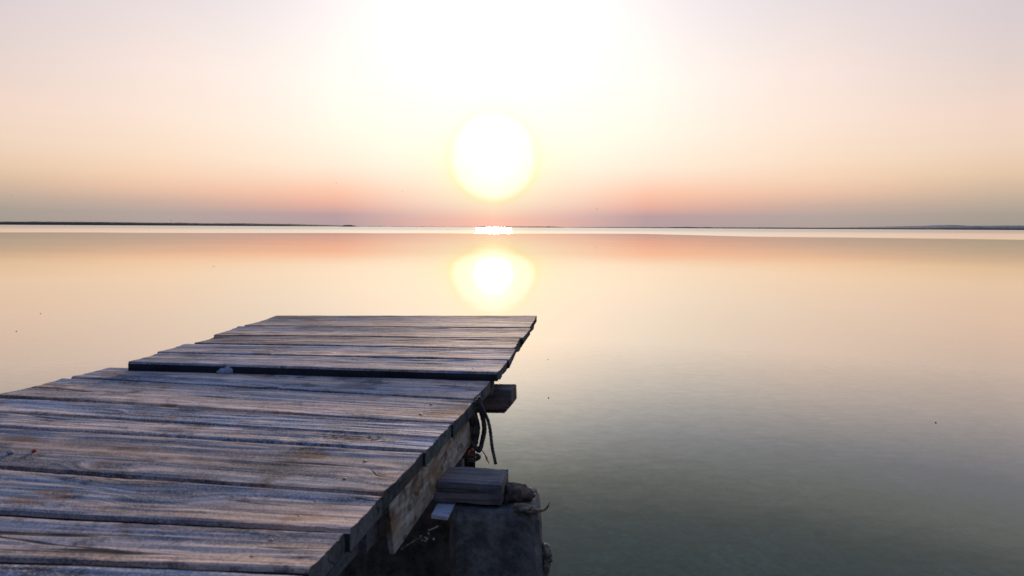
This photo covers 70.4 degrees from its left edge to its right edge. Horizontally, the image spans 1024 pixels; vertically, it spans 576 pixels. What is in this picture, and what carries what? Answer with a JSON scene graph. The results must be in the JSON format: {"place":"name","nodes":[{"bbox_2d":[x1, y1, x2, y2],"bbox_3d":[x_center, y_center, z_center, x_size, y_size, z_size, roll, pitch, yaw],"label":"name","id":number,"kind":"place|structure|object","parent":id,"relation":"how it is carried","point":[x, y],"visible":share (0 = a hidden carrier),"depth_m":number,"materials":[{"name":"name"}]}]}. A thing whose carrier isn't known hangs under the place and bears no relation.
{"place":"outdoors","nodes":[
{"label":"outdoors","id":0,"kind":"place"},
{"bbox_2d":[0,221,342,225],"bbox_3d":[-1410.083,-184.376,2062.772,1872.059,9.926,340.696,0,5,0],"label":"shore","id":1,"kind":"structure","parent":0,"point":[125,223],"depth_m":1934.74,"materials":[{"name":"grey"}]},
{"bbox_2d":[339,225,359,226],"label":"islet","id":2,"kind":"object","parent":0,"point":[349,226],"visible":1,"depth_m":1603.64,"materials":[{"name":"grey"}]},
{"bbox_2d":[360,226,422,226],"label":"shore","id":3,"kind":"structure","parent":0,"point":[384,226],"depth_m":2599.74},
{"bbox_2d":[0,225,1023,427],"bbox_3d":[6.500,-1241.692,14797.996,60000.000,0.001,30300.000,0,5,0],"label":"water","id":4,"kind":"structure","parent":0,"point":[926,322],"depth_m":9.22,"materials":[{"name":"beige liquid"}]},
{"bbox_2d":[0,0,1023,227],"label":"sky","id":5,"kind":"structure","parent":0,"point":[425,113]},
{"bbox_2d":[475,382,1023,575],"bbox_3d":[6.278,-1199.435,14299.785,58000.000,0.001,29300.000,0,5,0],"label":"shallow water","id":6,"kind":"structure","parent":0,"point":[640,482],"depth_m":3.76,"materials":[{"name":"grey liquid"}]},
{"bbox_2d":[0,367,516,575],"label":"jetty","id":7,"kind":"object","parent":6,"relation":"on","point":[122,472],"visible":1,"depth_m":1.22,"materials":[{"name":"grey wood"}]},
{"bbox_2d":[128,315,536,466],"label":"jetty platform","id":8,"kind":"structure","parent":7,"relation":"on","point":[477,348],"depth_m":2.23,"materials":[{"name":"grey wood"}]},
{"bbox_2d":[216,366,233,373],"bbox_3d":[-0.776,0.225,1.965,0.048,0.030,0.024,0,5,0],"label":"pebble","id":9,"kind":"object","parent":8,"relation":"on","point":[227,370],"visible":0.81,"depth_m":1.96,"materials":[{"name":"grey stone"}]},
{"bbox_2d":[398,538,446,550],"bbox_3d":[-0.170,0.462,1.307,0.030,0.075,0.210,2,5,17],"label":"weed strand","id":10,"kind":"object","parent":7,"relation":"attached to","point":[418,539],"visible":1,"depth_m":1.34,"materials":[{"name":"plant"}]},
{"bbox_2d":[462,396,496,464],"bbox_3d":[-0.080,0.326,1.665,0.082,0.158,0.056,5,7,43],"label":"mooring rope","id":11,"kind":"object","parent":7,"relation":"hanging from","point":[474,422],"visible":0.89,"depth_m":1.67,"materials":[{"name":"black fabric"}]},
{"bbox_2d":[339,502,449,575],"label":"concrete footing","id":12,"kind":"object","parent":6,"relation":"on","point":[419,557],"visible":0.05,"depth_m":1.57,"materials":[{"name":"grey concrete"}]},
{"bbox_2d":[449,487,543,575],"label":"concrete pillar","id":13,"kind":"structure","parent":6,"relation":"on","point":[503,539],"depth_m":1.38,"materials":[{"name":"grey concrete"}]},
{"bbox_2d":[431,502,455,519],"bbox_3d":[-0.131,0.423,1.386,0.034,0.007,0.082,1,5,7],"label":"board offcut","id":14,"kind":"object","parent":13,"relation":"on","point":[442,510],"visible":0.87,"depth_m":1.37,"materials":[{"name":"grey wood"}]},
{"bbox_2d":[431,467,507,504],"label":"timber block","id":15,"kind":"structure","parent":13,"relation":"on","point":[474,485],"depth_m":1.40,"materials":[{"name":"grey wood"}]},
{"bbox_2d":[502,482,535,503],"bbox_3d":[0.003,0.408,1.436,0.082,0.045,0.062,-3,6,-33],"label":"crusted stone","id":16,"kind":"object","parent":13,"relation":"on","point":[515,492],"visible":0.79,"depth_m":1.42,"materials":[{"name":"grey stone"}]},
{"bbox_2d":[513,503,540,513],"bbox_3d":[0.028,0.420,1.379,0.054,0.015,0.039,0,5,0],"label":"dry weed clump","id":17,"kind":"object","parent":13,"relation":"on","point":[522,508],"visible":1,"depth_m":1.37,"materials":[{"name":"plant"}]},
{"bbox_2d":[514,502,549,511],"bbox_3d":[0.037,0.419,1.385,0.070,0.020,0.015,1,5,10],"label":"driftwood twig","id":18,"kind":"object","parent":13,"relation":"on","point":[542,510],"visible":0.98,"depth_m":1.39,"materials":[{"name":"wood"}]},
{"bbox_2d":[542,542,552,575],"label":"barnacle cluster","id":19,"kind":"object","parent":13,"relation":"attached to","point":[547,553],"visible":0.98,"depth_m":1.40,"materials":[{"name":"grey"}]},
{"bbox_2d":[481,226,1023,229],"bbox_3d":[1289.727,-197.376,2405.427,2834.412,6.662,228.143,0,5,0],"label":"shore","id":20,"kind":"structure","parent":0,"point":[779,228],"depth_m":2322.88,"materials":[{"name":"grey"}]},
{"bbox_2d":[833,225,1023,227],"bbox_3d":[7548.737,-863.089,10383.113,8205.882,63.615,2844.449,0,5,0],"label":"hills","id":21,"kind":"structure","parent":0,"point":[963,226],"depth_m":9592.37,"materials":[{"name":"grey"}]}
]}

